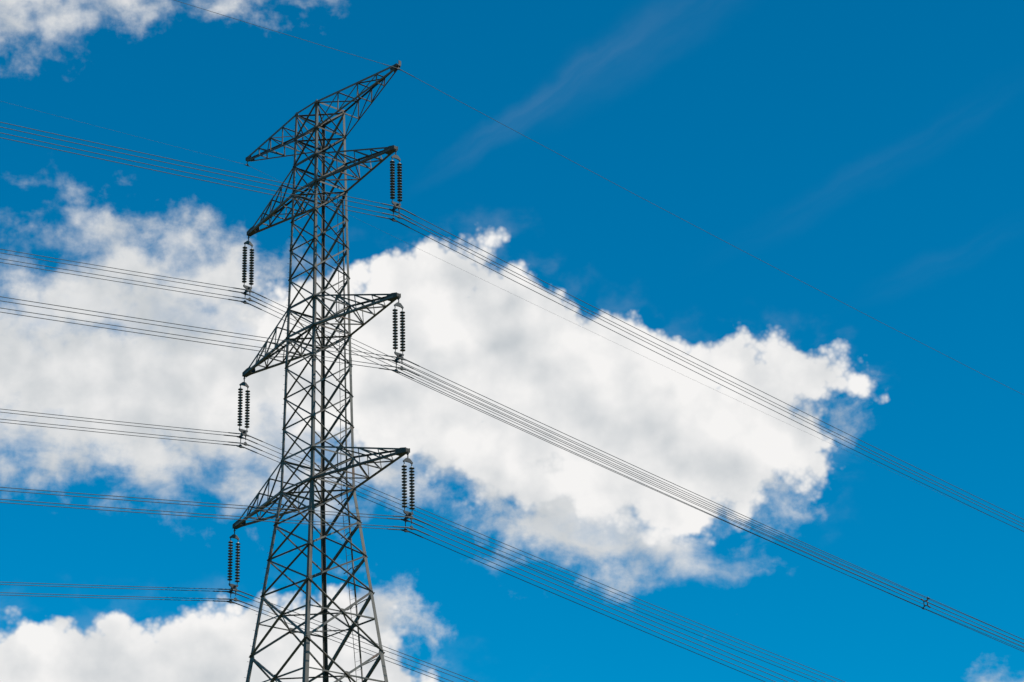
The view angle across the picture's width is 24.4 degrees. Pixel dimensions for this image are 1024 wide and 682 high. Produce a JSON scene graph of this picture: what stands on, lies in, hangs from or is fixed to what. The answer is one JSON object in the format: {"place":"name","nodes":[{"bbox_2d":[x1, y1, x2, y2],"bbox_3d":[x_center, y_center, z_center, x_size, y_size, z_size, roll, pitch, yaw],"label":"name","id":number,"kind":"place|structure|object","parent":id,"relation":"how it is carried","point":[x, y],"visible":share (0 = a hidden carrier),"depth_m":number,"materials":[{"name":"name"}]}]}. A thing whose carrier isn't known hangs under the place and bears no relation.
{"place":"outdoors","nodes":[
{"label":"outdoors","id":0,"kind":"place"},
{"bbox_2d":[0,0,1023,681],"label":"sky","id":1,"kind":"structure","parent":0,"point":[870,153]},
{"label":"concrete footing","id":2,"kind":"object","parent":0,"visible":0},
{"bbox_2d":[232,63,409,681],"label":"transmission tower","id":3,"kind":"structure","parent":2,"relation":"on","point":[322,473],"depth_m":122.36,"materials":[{"name":"metal"}]},
{"bbox_2d":[227,529,239,603],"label":"insulator assembly","id":4,"kind":"object","parent":3,"relation":"hanging from","point":[233,586],"visible":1,"depth_m":124.63,"materials":[{"name":"brown ceramic"}]},
{"bbox_2d":[0,592,452,681],"bbox_3d":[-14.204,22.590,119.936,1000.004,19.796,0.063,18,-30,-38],"label":"conductor","id":5,"kind":"object","parent":4,"relation":"hanging from","point":[219,599],"visible":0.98,"depth_m":122.87,"materials":[{"name":"metal"}]},
{"bbox_2d":[9,595,443,681],"bbox_3d":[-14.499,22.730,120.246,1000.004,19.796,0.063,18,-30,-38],"label":"conductor","id":6,"kind":"object","parent":4,"relation":"hanging from","point":[214,601],"visible":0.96,"depth_m":123.39,"materials":[{"name":"metal"}]},
{"bbox_2d":[0,584,467,681],"bbox_3d":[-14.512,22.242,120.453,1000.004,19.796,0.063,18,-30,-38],"label":"conductor","id":7,"kind":"object","parent":4,"relation":"hanging from","point":[222,591],"visible":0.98,"depth_m":123.64,"materials":[{"name":"metal"}]},
{"bbox_2d":[5,582,477,681],"bbox_3d":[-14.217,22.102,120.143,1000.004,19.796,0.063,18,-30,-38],"label":"conductor","id":8,"kind":"object","parent":4,"relation":"hanging from","point":[228,589],"visible":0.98,"depth_m":123.33,"materials":[{"name":"metal"}]},
{"bbox_2d":[237,378,249,447],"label":"insulator assembly","id":9,"kind":"object","parent":3,"relation":"hanging from","point":[247,399],"visible":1,"depth_m":127.54,"materials":[{"name":"brown ceramic"}]},
{"bbox_2d":[1,422,815,681],"bbox_3d":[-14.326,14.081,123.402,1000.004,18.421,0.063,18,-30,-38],"label":"conductor","id":10,"kind":"object","parent":9,"relation":"hanging from","point":[395,511],"visible":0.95,"depth_m":132.14,"materials":[{"name":"metal"}]},
{"bbox_2d":[2,419,824,681],"bbox_3d":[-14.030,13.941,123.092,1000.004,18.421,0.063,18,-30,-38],"label":"conductor","id":11,"kind":"object","parent":9,"relation":"hanging from","point":[413,514],"visible":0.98,"depth_m":133.26,"materials":[{"name":"metal"}]},
{"bbox_2d":[1,412,835,681],"bbox_3d":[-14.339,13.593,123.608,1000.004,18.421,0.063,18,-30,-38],"label":"conductor","id":12,"kind":"object","parent":9,"relation":"hanging from","point":[414,510],"visible":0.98,"depth_m":134.13,"materials":[{"name":"metal"}]},
{"bbox_2d":[2,409,844,681],"bbox_3d":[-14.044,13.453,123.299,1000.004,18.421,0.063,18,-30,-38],"label":"conductor","id":13,"kind":"object","parent":9,"relation":"hanging from","point":[419,508],"visible":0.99,"depth_m":133.80,"materials":[{"name":"metal"}]},
{"bbox_2d":[241,236,253,303],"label":"insulator assembly","id":14,"kind":"object","parent":3,"relation":"hanging from","point":[251,267],"visible":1,"depth_m":130.71,"materials":[{"name":"brown ceramic"}]},
{"bbox_2d":[1,249,1008,633],"bbox_3d":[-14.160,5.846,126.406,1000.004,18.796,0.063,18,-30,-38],"label":"conductor","id":15,"kind":"object","parent":14,"relation":"hanging from","point":[473,395],"visible":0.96,"depth_m":139.28,"materials":[{"name":"metal"}]},
{"bbox_2d":[0,262,1022,649],"bbox_3d":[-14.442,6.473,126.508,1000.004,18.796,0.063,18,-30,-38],"label":"conductor","id":16,"kind":"object","parent":14,"relation":"hanging from","point":[456,400],"visible":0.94,"depth_m":138.49,"materials":[{"name":"metal"}]},
{"bbox_2d":[2,253,1021,642],"bbox_3d":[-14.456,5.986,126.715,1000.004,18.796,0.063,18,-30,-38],"label":"conductor","id":17,"kind":"object","parent":14,"relation":"hanging from","point":[468,397],"visible":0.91,"depth_m":139.21,"materials":[{"name":"metal"}]},
{"bbox_2d":[0,258,1023,646],"bbox_3d":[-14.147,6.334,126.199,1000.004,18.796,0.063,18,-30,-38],"label":"conductor","id":18,"kind":"object","parent":14,"relation":"hanging from","point":[466,400],"visible":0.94,"depth_m":138.46,"materials":[{"name":"metal"}]},
{"bbox_2d":[390,150,402,221],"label":"insulator assembly","id":19,"kind":"object","parent":3,"relation":"hanging from","point":[392,180],"visible":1,"depth_m":121.69,"materials":[{"name":"brown ceramic"}]},
{"bbox_2d":[0,132,1022,526],"bbox_3d":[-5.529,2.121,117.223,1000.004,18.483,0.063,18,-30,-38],"label":"conductor","id":20,"kind":"object","parent":19,"relation":"hanging from","point":[488,262],"visible":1,"depth_m":124.30,"materials":[{"name":"metal"}]},
{"bbox_2d":[0,122,1023,519],"bbox_3d":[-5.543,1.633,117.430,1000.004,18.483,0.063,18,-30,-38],"label":"conductor","id":21,"kind":"object","parent":19,"relation":"hanging from","point":[498,258],"visible":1,"depth_m":124.50,"materials":[{"name":"metal"}]},
{"bbox_2d":[1,127,1022,523],"bbox_3d":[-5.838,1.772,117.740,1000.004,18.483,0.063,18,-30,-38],"label":"conductor","id":22,"kind":"object","parent":19,"relation":"hanging from","point":[513,271],"visible":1,"depth_m":123.94,"materials":[{"name":"metal"}]},
{"bbox_2d":[0,137,1023,531],"bbox_3d":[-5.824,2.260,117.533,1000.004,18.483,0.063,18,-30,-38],"label":"conductor","id":23,"kind":"object","parent":19,"relation":"hanging from","point":[514,281],"visible":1,"depth_m":123.58,"materials":[{"name":"metal"}]},
{"bbox_2d":[392,297,405,372],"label":"insulator assembly","id":24,"kind":"object","parent":3,"relation":"hanging from","point":[402,333],"visible":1,"depth_m":118.31,"materials":[{"name":"brown ceramic"}]},
{"bbox_2d":[0,296,1023,639],"bbox_3d":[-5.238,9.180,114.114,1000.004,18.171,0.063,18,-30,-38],"label":"conductor","id":25,"kind":"object","parent":24,"relation":"hanging from","point":[496,402],"visible":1,"depth_m":120.28,"materials":[{"name":"metal"}]},
{"bbox_2d":[0,300,1023,643],"bbox_3d":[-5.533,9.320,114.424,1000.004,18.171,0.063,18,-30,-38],"label":"conductor","id":26,"kind":"object","parent":24,"relation":"hanging from","point":[502,410],"visible":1,"depth_m":120.78,"materials":[{"name":"metal"}]},
{"bbox_2d":[1,308,1023,647],"bbox_3d":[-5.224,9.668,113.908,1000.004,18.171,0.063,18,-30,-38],"label":"conductor","id":27,"kind":"object","parent":24,"relation":"hanging from","point":[493,410],"visible":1,"depth_m":119.94,"materials":[{"name":"metal"}]},
{"bbox_2d":[921,597,930,608],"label":"bundle spacer","id":28,"kind":"object","parent":27,"relation":"attached to","point":[927,603],"visible":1,"depth_m":139.87,"materials":[{"name":"black metal"}]},
{"bbox_2d":[1,312,1023,651],"bbox_3d":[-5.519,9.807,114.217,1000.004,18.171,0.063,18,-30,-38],"label":"conductor","id":29,"kind":"object","parent":24,"relation":"hanging from","point":[495,416],"visible":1,"depth_m":120.73,"materials":[{"name":"metal"}]},
{"bbox_2d":[401,452,414,532],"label":"insulator assembly","id":30,"kind":"object","parent":3,"relation":"hanging from","point":[411,477],"visible":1,"depth_m":114.56,"materials":[{"name":"brown ceramic"}]},
{"bbox_2d":[0,502,764,681],"bbox_3d":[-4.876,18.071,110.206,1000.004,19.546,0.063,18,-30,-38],"label":"conductor","id":31,"kind":"object","parent":30,"relation":"hanging from","point":[378,528],"visible":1,"depth_m":113.32,"materials":[{"name":"metal"}]},
{"bbox_2d":[0,499,774,681],"bbox_3d":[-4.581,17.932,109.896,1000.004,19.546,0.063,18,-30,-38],"label":"conductor","id":32,"kind":"object","parent":30,"relation":"hanging from","point":[379,525],"visible":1,"depth_m":112.88,"materials":[{"name":"metal"}]},
{"bbox_2d":[0,490,787,681],"bbox_3d":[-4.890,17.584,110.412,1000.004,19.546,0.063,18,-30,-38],"label":"conductor","id":33,"kind":"object","parent":30,"relation":"hanging from","point":[395,519],"visible":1,"depth_m":113.77,"materials":[{"name":"metal"}]},
{"bbox_2d":[0,487,797,681],"bbox_3d":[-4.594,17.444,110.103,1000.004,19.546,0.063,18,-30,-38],"label":"conductor","id":34,"kind":"object","parent":30,"relation":"hanging from","point":[393,516],"visible":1,"depth_m":113.40,"materials":[{"name":"metal"}]},
{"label":"wire clamp","id":35,"kind":"object","parent":3,"relation":"attached to","visible":0},
{"bbox_2d":[175,0,995,380],"bbox_3d":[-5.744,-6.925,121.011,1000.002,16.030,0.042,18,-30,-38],"label":"earth wire","id":36,"kind":"object","parent":35,"relation":"attached to","point":[593,172],"visible":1,"depth_m":130.53,"materials":[{"name":"metal"}]},
{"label":"wire clamp","id":37,"kind":"object","parent":3,"relation":"attached to","visible":0},
{"bbox_2d":[5,102,1022,530],"bbox_3d":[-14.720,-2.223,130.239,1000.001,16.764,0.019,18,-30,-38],"label":"earth wire","id":38,"kind":"object","parent":37,"relation":"attached to","point":[509,292],"visible":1,"depth_m":143.30,"materials":[{"name":"metal"}]}
]}

